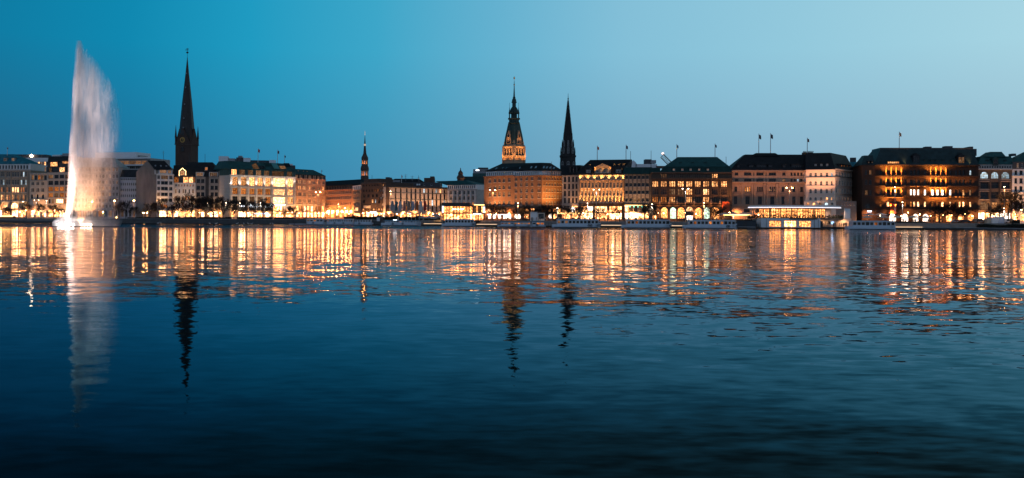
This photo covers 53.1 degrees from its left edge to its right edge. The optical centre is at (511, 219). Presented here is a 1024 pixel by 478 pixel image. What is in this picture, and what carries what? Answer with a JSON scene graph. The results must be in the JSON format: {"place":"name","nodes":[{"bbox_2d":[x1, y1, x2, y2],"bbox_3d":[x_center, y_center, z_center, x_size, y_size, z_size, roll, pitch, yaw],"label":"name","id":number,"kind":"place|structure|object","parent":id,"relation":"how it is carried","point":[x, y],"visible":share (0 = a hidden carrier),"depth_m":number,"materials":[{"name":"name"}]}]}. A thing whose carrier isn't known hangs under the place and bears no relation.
{"place":"outdoors","nodes":[
{"label":"outdoors","id":0,"kind":"place"},
{"bbox_2d":[0,154,46,217],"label":"office building","id":1,"kind":"structure","parent":0,"point":[16,170],"depth_m":626.60,"materials":[{"name":"grey stone"}]},
{"bbox_2d":[16,154,51,171],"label":"penthouse building","id":2,"kind":"structure","parent":0,"point":[41,159],"depth_m":680.33,"materials":[{"name":"grey glass"}]},
{"bbox_2d":[120,170,137,217],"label":"office building","id":3,"kind":"structure","parent":0,"point":[127,185],"depth_m":613.67,"materials":[{"name":"grey concrete"}]},
{"bbox_2d":[95,152,169,169],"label":"department building","id":4,"kind":"structure","parent":0,"point":[134,160],"depth_m":695.84,"materials":[{"name":"grey glass"}]},
{"bbox_2d":[174,48,198,164],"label":"church tower","id":5,"kind":"structure","parent":0,"point":[186,141],"depth_m":756.02,"materials":[{"name":"stone"}]},
{"bbox_2d":[361,139,368,178],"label":"church spire","id":6,"kind":"structure","parent":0,"point":[364,165],"depth_m":997.62,"materials":[{"name":"metal"}]},
{"bbox_2d":[386,176,441,186],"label":"roofscape building","id":7,"kind":"structure","parent":0,"point":[429,182],"depth_m":640.00,"materials":[{"name":"grey"}]},
{"bbox_2d":[436,180,483,204],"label":"office building","id":8,"kind":"structure","parent":0,"point":[466,191],"depth_m":590.91,"materials":[{"name":"grey stone"}]},
{"bbox_2d":[457,168,483,183],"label":"town hall wing","id":9,"kind":"structure","parent":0,"point":[478,179],"depth_m":704.93,"materials":[{"name":"metal"}]},
{"bbox_2d":[473,167,487,176],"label":"tower block","id":10,"kind":"structure","parent":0,"point":[480,171],"depth_m":900.00,"materials":[{"name":"grey metal"}]},
{"bbox_2d":[0,223,1023,477],"bbox_3d":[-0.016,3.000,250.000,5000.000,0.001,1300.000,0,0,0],"label":"lake water","id":11,"kind":"structure","parent":0,"point":[234,351],"depth_m":23.17,"materials":[{"name":"liquid"}]},
{"bbox_2d":[56,48,117,225],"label":"fountain","id":12,"kind":"object","parent":11,"relation":"on","point":[69,224],"visible":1,"depth_m":349.88,"materials":[{"name":"liquid"}]},
{"bbox_2d":[306,219,325,224],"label":"passenger boat","id":13,"kind":"object","parent":11,"relation":"on","point":[315,222],"visible":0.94,"depth_m":505.96,"materials":[{"name":"white metal"}]},
{"bbox_2d":[326,218,355,224],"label":"passenger boat","id":14,"kind":"object","parent":11,"relation":"on","point":[339,221],"visible":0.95,"depth_m":503.96,"materials":[{"name":"white metal"}]},
{"bbox_2d":[354,219,372,224],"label":"passenger boat","id":15,"kind":"object","parent":11,"relation":"on","point":[362,221],"visible":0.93,"depth_m":497.98,"materials":[{"name":"grey metal"}]},
{"bbox_2d":[381,220,420,225],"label":"passenger boat","id":16,"kind":"object","parent":11,"relation":"on","point":[402,223],"visible":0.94,"depth_m":467.96,"materials":[{"name":"white metal"}]},
{"bbox_2d":[442,218,474,226],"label":"passenger boat","id":17,"kind":"object","parent":11,"relation":"on","point":[463,222],"visible":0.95,"depth_m":437.96,"materials":[{"name":"white metal"}]},
{"bbox_2d":[475,222,497,226],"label":"landing stage","id":18,"kind":"object","parent":11,"relation":"on","point":[490,225],"visible":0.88,"depth_m":438.50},
{"bbox_2d":[497,221,530,226],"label":"passenger boat","id":19,"kind":"object","parent":11,"relation":"on","point":[515,224],"visible":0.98,"depth_m":427.98,"materials":[{"name":"white metal"}]},
{"bbox_2d":[531,221,545,226],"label":"passenger boat","id":20,"kind":"object","parent":11,"relation":"on","point":[537,224],"visible":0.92,"depth_m":421.98,"materials":[{"name":"white metal"}]},
{"bbox_2d":[552,219,600,227],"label":"passenger boat","id":21,"kind":"object","parent":11,"relation":"on","point":[577,223],"visible":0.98,"depth_m":409.96,"materials":[{"name":"white metal"}]},
{"bbox_2d":[600,223,621,227],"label":"landing stage","id":22,"kind":"object","parent":11,"relation":"in","point":[610,226],"visible":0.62,"depth_m":412.50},
{"bbox_2d":[621,220,671,227],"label":"passenger boat","id":23,"kind":"object","parent":11,"relation":"on","point":[648,224],"visible":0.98,"depth_m":403.98,"materials":[{"name":"white metal"}]},
{"bbox_2d":[682,220,737,228],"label":"passenger boat","id":24,"kind":"object","parent":11,"relation":"on","point":[714,224],"visible":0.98,"depth_m":394.96,"materials":[{"name":"white metal"}]},
{"bbox_2d":[845,221,895,229],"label":"passenger boat","id":25,"kind":"object","parent":11,"relation":"on","point":[872,225],"visible":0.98,"depth_m":381.98,"materials":[{"name":"white metal"}]},
{"bbox_2d":[921,225,963,229],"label":"landing stage","id":26,"kind":"object","parent":11,"relation":"on","point":[935,228],"visible":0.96,"depth_m":387.33,"materials":[{"name":"grey metal"}]},
{"bbox_2d":[0,218,1023,228],"bbox_3d":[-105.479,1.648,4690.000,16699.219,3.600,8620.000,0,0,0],"label":"ground","id":27,"kind":"structure","parent":0,"point":[972,225],"depth_m":429.28,"materials":[{"name":"concrete"}]},
{"bbox_2d":[19,201,33,217],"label":"bare tree","id":28,"kind":"object","parent":27,"relation":"on","point":[28,205],"visible":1,"depth_m":579.52,"materials":[{"name":"brown plant"}]},
{"bbox_2d":[29,173,47,217],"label":"townhouse","id":29,"kind":"structure","parent":27,"relation":"on","point":[38,187],"depth_m":623.12,"materials":[{"name":"grey stone"}]},
{"bbox_2d":[37,203,47,213],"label":"bare tree","id":30,"kind":"object","parent":27,"relation":"on","point":[42,209],"visible":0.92,"depth_m":583.72,"materials":[{"name":"brown plant"}]},
{"bbox_2d":[0,220,100,222],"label":"quay wall","id":31,"kind":"structure","parent":27,"relation":"on","point":[48,221],"depth_m":558.88,"materials":[{"name":"stone"}]},
{"bbox_2d":[47,204,60,214],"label":"bare tree","id":32,"kind":"object","parent":27,"relation":"on","point":[53,207],"visible":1,"depth_m":585.15,"materials":[{"name":"brown plant"}]},
{"bbox_2d":[47,153,81,217],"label":"office block","id":33,"kind":"structure","parent":27,"relation":"on","point":[58,181],"depth_m":619.17,"materials":[{"name":"grey stone"}]},
{"bbox_2d":[69,158,129,217],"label":"office block","id":34,"kind":"structure","parent":27,"relation":"on","point":[84,177],"depth_m":611.29,"materials":[{"name":"beige glass"}]},
{"bbox_2d":[119,201,132,217],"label":"bare tree","id":35,"kind":"object","parent":27,"relation":"on","point":[128,205],"visible":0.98,"depth_m":589.04,"materials":[{"name":"black plant"}]},
{"bbox_2d":[142,202,157,215],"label":"bare tree","id":36,"kind":"object","parent":27,"relation":"on","point":[148,209],"visible":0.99,"depth_m":582.98,"materials":[{"name":"black plant"}]},
{"bbox_2d":[136,160,173,217],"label":"corner house","id":37,"kind":"structure","parent":27,"relation":"on","point":[154,181],"depth_m":595.23,"materials":[{"name":"grey stone"}]},
{"bbox_2d":[151,198,166,213],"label":"bare tree","id":38,"kind":"object","parent":27,"relation":"on","point":[159,202],"visible":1,"depth_m":585.91,"materials":[{"name":"brown plant"}]},
{"bbox_2d":[168,195,187,216],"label":"bare tree","id":39,"kind":"object","parent":27,"relation":"on","point":[178,199],"visible":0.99,"depth_m":580.10,"materials":[{"name":"black plant"}]},
{"bbox_2d":[173,165,195,218],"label":"townhouse","id":40,"kind":"structure","parent":27,"relation":"on","point":[184,180],"depth_m":599.73,"materials":[{"name":"grey stone"}]},
{"bbox_2d":[181,192,200,215],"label":"bare tree","id":41,"kind":"object","parent":27,"relation":"on","point":[192,199],"visible":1,"depth_m":578.96,"materials":[{"name":"black plant"}]},
{"bbox_2d":[186,162,218,218],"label":"office house","id":42,"kind":"structure","parent":27,"relation":"on","point":[205,174],"depth_m":597.75,"materials":[{"name":"grey stone"}]},
{"bbox_2d":[191,195,213,217],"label":"bare tree","id":43,"kind":"object","parent":27,"relation":"on","point":[200,200],"visible":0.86,"depth_m":580.92,"materials":[{"name":"black plant"}]},
{"bbox_2d":[201,194,225,217],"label":"bare tree","id":44,"kind":"object","parent":27,"relation":"on","point":[211,203],"visible":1,"depth_m":578.59,"materials":[{"name":"black plant"}]},
{"bbox_2d":[215,196,230,216],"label":"bare tree","id":45,"kind":"object","parent":27,"relation":"on","point":[223,202],"visible":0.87,"depth_m":581.69,"materials":[{"name":"black plant"}]},
{"bbox_2d":[223,199,245,218],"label":"bare tree","id":46,"kind":"object","parent":27,"relation":"on","point":[234,205],"visible":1,"depth_m":577.68,"materials":[{"name":"black plant"}]},
{"bbox_2d":[235,199,248,216],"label":"bare tree","id":47,"kind":"object","parent":27,"relation":"on","point":[244,202],"visible":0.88,"depth_m":580.86,"materials":[{"name":"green plant"}]},
{"bbox_2d":[102,218,384,223],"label":"quay wall","id":48,"kind":"structure","parent":27,"relation":"on","point":[208,221],"depth_m":556.63,"materials":[{"name":"stone"}]},
{"bbox_2d":[245,200,262,218],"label":"bare tree","id":49,"kind":"object","parent":27,"relation":"on","point":[252,204],"visible":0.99,"depth_m":576.78,"materials":[{"name":"black plant"}]},
{"bbox_2d":[213,161,295,218],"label":"shopping arcade","id":50,"kind":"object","parent":27,"relation":"on","point":[275,183],"visible":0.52,"depth_m":601.18,"materials":[{"name":"beige stone"}]},
{"bbox_2d":[219,156,294,168],"bbox_3d":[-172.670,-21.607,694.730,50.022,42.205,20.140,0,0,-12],"label":"rooftop plant","id":51,"kind":"object","parent":50,"relation":"on","point":[227,158],"visible":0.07,"depth_m":684.61,"materials":[{"name":"grey glass"}]},
{"bbox_2d":[272,171,283,175],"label":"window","id":52,"kind":"structure","parent":50,"relation":"in","point":[274,173],"depth_m":610.12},
{"bbox_2d":[273,189,284,194],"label":"window","id":53,"kind":"structure","parent":50,"relation":"in","point":[276,191],"depth_m":611.24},
{"bbox_2d":[273,197,284,203],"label":"window","id":54,"kind":"structure","parent":50,"relation":"in","point":[279,200],"depth_m":611.24,"materials":[{"name":"glass"}]},
{"bbox_2d":[274,178,284,186],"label":"window","id":55,"kind":"structure","parent":50,"relation":"in","point":[278,182],"depth_m":611.24,"materials":[{"name":"glass"}]},
{"bbox_2d":[254,198,269,217],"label":"bare tree","id":56,"kind":"object","parent":27,"relation":"on","point":[263,202],"visible":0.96,"depth_m":577.25,"materials":[{"name":"black plant"}]},
{"bbox_2d":[264,202,278,216],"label":"bare tree","id":57,"kind":"object","parent":27,"relation":"on","point":[273,206],"visible":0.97,"depth_m":581.23,"materials":[{"name":"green plant"}]},
{"bbox_2d":[285,206,299,217],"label":"bare tree","id":58,"kind":"object","parent":27,"relation":"on","point":[289,208],"visible":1,"depth_m":579.14,"materials":[{"name":"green plant"}]},
{"bbox_2d":[294,169,325,218],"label":"office building","id":59,"kind":"structure","parent":27,"relation":"on","point":[310,193],"depth_m":630.23,"materials":[{"name":"beige stone"}]},
{"bbox_2d":[325,179,363,218],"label":"office building","id":60,"kind":"structure","parent":27,"relation":"on","point":[345,195],"depth_m":621.99,"materials":[{"name":"beige stone"}]},
{"bbox_2d":[344,215,384,219],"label":"hedge","id":61,"kind":"object","parent":27,"relation":"on","point":[359,217],"visible":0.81,"depth_m":530.48,"materials":[{"name":"green plant"}]},
{"bbox_2d":[360,179,413,216],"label":"brick building","id":62,"kind":"structure","parent":27,"relation":"on","point":[371,200],"depth_m":580.53,"materials":[{"name":"brown brick"}]},
{"bbox_2d":[385,215,439,219],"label":"hedge","id":63,"kind":"object","parent":27,"relation":"on","point":[400,218],"visible":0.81,"depth_m":504.80,"materials":[{"name":"green plant"}]},
{"bbox_2d":[380,186,447,219],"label":"office block","id":64,"kind":"structure","parent":27,"relation":"on","point":[434,198],"depth_m":585.60,"materials":[{"name":"beige glass"}]},
{"bbox_2d":[441,203,484,223],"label":"glass pavilion","id":65,"kind":"structure","parent":27,"relation":"on","point":[475,212],"depth_m":462.25,"materials":[{"name":"glass"}]},
{"bbox_2d":[484,204,503,216],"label":"bare tree","id":66,"kind":"object","parent":27,"relation":"on","point":[490,207],"visible":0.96,"depth_m":476.63,"materials":[{"name":"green plant"}]},
{"bbox_2d":[495,206,509,220],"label":"bare tree","id":67,"kind":"object","parent":27,"relation":"on","point":[503,209],"visible":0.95,"depth_m":479.70,"materials":[{"name":"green plant"}]},
{"bbox_2d":[518,204,531,220],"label":"bare tree","id":68,"kind":"object","parent":27,"relation":"on","point":[526,209],"visible":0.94,"depth_m":465.63,"materials":[{"name":"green plant"}]},
{"bbox_2d":[483,163,574,220],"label":"corner office","id":69,"kind":"structure","parent":27,"relation":"on","point":[512,186],"depth_m":508.74,"materials":[{"name":"brown stone"}]},
{"bbox_2d":[529,211,537,220],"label":"white kiosk","id":70,"kind":"object","parent":27,"relation":"on","point":[534,214],"visible":1,"depth_m":452.00,"materials":[{"name":"metal"}]},
{"bbox_2d":[537,212,544,220],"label":"white kiosk","id":71,"kind":"object","parent":27,"relation":"on","point":[541,215],"visible":0.98,"depth_m":451.95,"materials":[{"name":"beige paint"}]},
{"bbox_2d":[535,204,552,220],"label":"bare tree","id":72,"kind":"object","parent":27,"relation":"on","point":[544,208],"visible":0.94,"depth_m":461.63,"materials":[{"name":"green plant"}]},
{"bbox_2d":[546,206,559,220],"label":"bare tree","id":73,"kind":"object","parent":27,"relation":"on","point":[551,211],"visible":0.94,"depth_m":461.79,"materials":[{"name":"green plant"}]},
{"bbox_2d":[559,205,572,218],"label":"bare tree","id":74,"kind":"object","parent":27,"relation":"on","point":[567,210],"visible":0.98,"depth_m":457.52,"materials":[{"name":"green plant"}]},
{"bbox_2d":[568,206,582,218],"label":"bare tree","id":75,"kind":"object","parent":27,"relation":"on","point":[573,210],"visible":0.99,"depth_m":455.33,"materials":[{"name":"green plant"}]},
{"bbox_2d":[573,205,588,218],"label":"bare tree","id":76,"kind":"object","parent":27,"relation":"on","point":[583,208],"visible":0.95,"depth_m":454.47,"materials":[{"name":"brown plant"}]},
{"bbox_2d":[421,223,754,228],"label":"quay wall","id":77,"kind":"structure","parent":27,"relation":"on","point":[551,225],"depth_m":453.75,"materials":[{"name":"stone"}]},
{"bbox_2d":[591,207,607,220],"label":"bare tree","id":78,"kind":"object","parent":27,"relation":"on","point":[598,211],"visible":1,"depth_m":447.30,"materials":[{"name":"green plant"}]},
{"bbox_2d":[623,167,651,219],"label":"office building","id":79,"kind":"structure","parent":27,"relation":"on","point":[637,185],"depth_m":472.72,"materials":[{"name":"beige stone"}]},
{"bbox_2d":[637,203,657,219],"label":"bare tree","id":80,"kind":"object","parent":27,"relation":"on","point":[644,206],"visible":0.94,"depth_m":439.34,"materials":[{"name":"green plant"}]},
{"bbox_2d":[645,205,661,219],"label":"bare tree","id":81,"kind":"object","parent":27,"relation":"on","point":[654,209],"visible":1,"depth_m":437.70,"materials":[{"name":"brown plant"}]},
{"bbox_2d":[650,157,732,221],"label":"department store","id":82,"kind":"structure","parent":27,"relation":"on","point":[707,181],"depth_m":466.35,"materials":[{"name":"beige stone"}]},
{"bbox_2d":[661,207,667,218],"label":"window","id":83,"kind":"structure","parent":82,"relation":"in","point":[664,213],"depth_m":467.62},
{"bbox_2d":[670,207,675,218],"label":"window","id":84,"kind":"structure","parent":82,"relation":"in","point":[672,211],"depth_m":467.17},
{"bbox_2d":[678,207,684,218],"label":"window","id":85,"kind":"structure","parent":82,"relation":"in","point":[681,212],"depth_m":466.83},
{"bbox_2d":[695,207,701,218],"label":"window","id":86,"kind":"structure","parent":82,"relation":"in","point":[698,212],"depth_m":465.91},
{"bbox_2d":[705,206,723,217],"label":"bare tree","id":87,"kind":"object","parent":27,"relation":"on","point":[710,211],"visible":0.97,"depth_m":435.04,"materials":[{"name":"brown plant"}]},
{"bbox_2d":[735,220,756,226],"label":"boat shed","id":88,"kind":"object","parent":27,"relation":"on","point":[746,223],"visible":0.81,"depth_m":398.50,"materials":[{"name":"black paint"}]},
{"bbox_2d":[730,151,812,218],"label":"bank building","id":89,"kind":"structure","parent":27,"relation":"on","point":[765,178],"depth_m":467.41,"materials":[{"name":"brown stone"}]},
{"bbox_2d":[746,205,850,228],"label":"restaurant pavilion","id":90,"kind":"structure","parent":27,"relation":"on","point":[803,218],"depth_m":403.97,"materials":[{"name":"grey metal"}]},
{"bbox_2d":[769,220,780,226],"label":"shop window","id":91,"kind":"structure","parent":90,"relation":"in","point":[772,223],"depth_m":401.45,"materials":[{"name":"glass"}]},
{"bbox_2d":[784,220,795,226],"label":"shop window","id":92,"kind":"structure","parent":90,"relation":"in","point":[787,223],"depth_m":401.45,"materials":[{"name":"glass"}]},
{"bbox_2d":[799,221,810,226],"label":"shop window","id":93,"kind":"structure","parent":90,"relation":"in","point":[801,223],"depth_m":401.45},
{"bbox_2d":[803,153,855,220],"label":"corner block","id":94,"kind":"structure","parent":27,"relation":"on","point":[827,179],"depth_m":460.44,"materials":[{"name":"beige stone"}]},
{"bbox_2d":[928,204,950,222],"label":"bare tree","id":95,"kind":"object","parent":27,"relation":"on","point":[936,208],"visible":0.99,"depth_m":435.24,"materials":[{"name":"brown plant"}]},
{"bbox_2d":[945,202,963,219],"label":"bare tree","id":96,"kind":"object","parent":27,"relation":"on","point":[954,206],"visible":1,"depth_m":433.35,"materials":[{"name":"brown plant"}]},
{"bbox_2d":[948,206,965,222],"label":"bare tree","id":97,"kind":"object","parent":27,"relation":"on","point":[958,212],"visible":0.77,"depth_m":436.88,"materials":[{"name":"brown plant"}]},
{"bbox_2d":[896,227,1023,229],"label":"quay wall","id":98,"kind":"structure","parent":27,"relation":"on","point":[966,228],"depth_m":400.79,"materials":[{"name":"stone"}]},
{"bbox_2d":[976,152,1015,222],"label":"arched house","id":99,"kind":"structure","parent":27,"relation":"on","point":[995,169],"depth_m":452.84,"materials":[{"name":"grey stone"}]},
{"bbox_2d":[980,202,987,209],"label":"window","id":100,"kind":"structure","parent":99,"relation":"in","point":[983,205],"depth_m":453.46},
{"bbox_2d":[984,203,1007,217],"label":"bare tree","id":101,"kind":"object","parent":27,"relation":"on","point":[995,213],"visible":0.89,"depth_m":429.86,"materials":[{"name":"brown plant"}]},
{"bbox_2d":[976,223,1023,227],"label":"hedge","id":102,"kind":"object","parent":27,"relation":"on","point":[1017,225],"visible":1,"depth_m":404.53,"materials":[{"name":"green plant"}]},
{"bbox_2d":[990,190,1023,222],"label":"bare tree","id":103,"kind":"object","parent":27,"relation":"on","point":[1012,197],"visible":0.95,"depth_m":426.01,"materials":[{"name":"brown plant"}]},
{"bbox_2d":[1008,199,1023,219],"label":"bare tree","id":104,"kind":"object","parent":27,"relation":"on","point":[1016,210],"visible":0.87,"depth_m":427.34,"materials":[{"name":"brown plant"}]},
{"bbox_2d":[0,0,1023,186],"label":"sky","id":105,"kind":"structure","parent":0,"point":[427,85],"materials":[{"name":"blue"}]},
{"bbox_2d":[502,77,525,162],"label":"town hall tower","id":106,"kind":"structure","parent":0,"point":[513,149],"depth_m":771.50,"materials":[{"name":"stone"}]},
{"bbox_2d":[560,98,575,168],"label":"church spire","id":107,"kind":"structure","parent":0,"point":[567,154],"depth_m":1150.31,"materials":[{"name":"stone"}]},
{"bbox_2d":[561,165,583,218],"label":"narrow house","id":108,"kind":"structure","parent":0,"point":[570,185],"depth_m":490.56,"materials":[{"name":"beige stone"}]},
{"bbox_2d":[577,159,631,220],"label":"uplit building","id":109,"kind":"structure","parent":0,"point":[604,179],"depth_m":479.27,"materials":[{"name":"beige stone"}]},
{"bbox_2d":[632,159,663,168],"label":"building","id":110,"kind":"structure","parent":0,"point":[650,163],"depth_m":520.00,"materials":[{"name":"grey metal"}]},
{"bbox_2d":[851,146,979,222],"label":"palace building","id":111,"kind":"structure","parent":0,"point":[917,182],"depth_m":454.68,"materials":[{"name":"brown stone"}]},
{"bbox_2d":[861,165,874,209],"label":"bay window","id":112,"kind":"structure","parent":111,"relation":"in","point":[868,199],"depth_m":454.34,"materials":[{"name":"red stone"}]},
{"bbox_2d":[1012,152,1023,222],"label":"white house","id":113,"kind":"structure","parent":0,"point":[1018,172],"depth_m":451.87,"materials":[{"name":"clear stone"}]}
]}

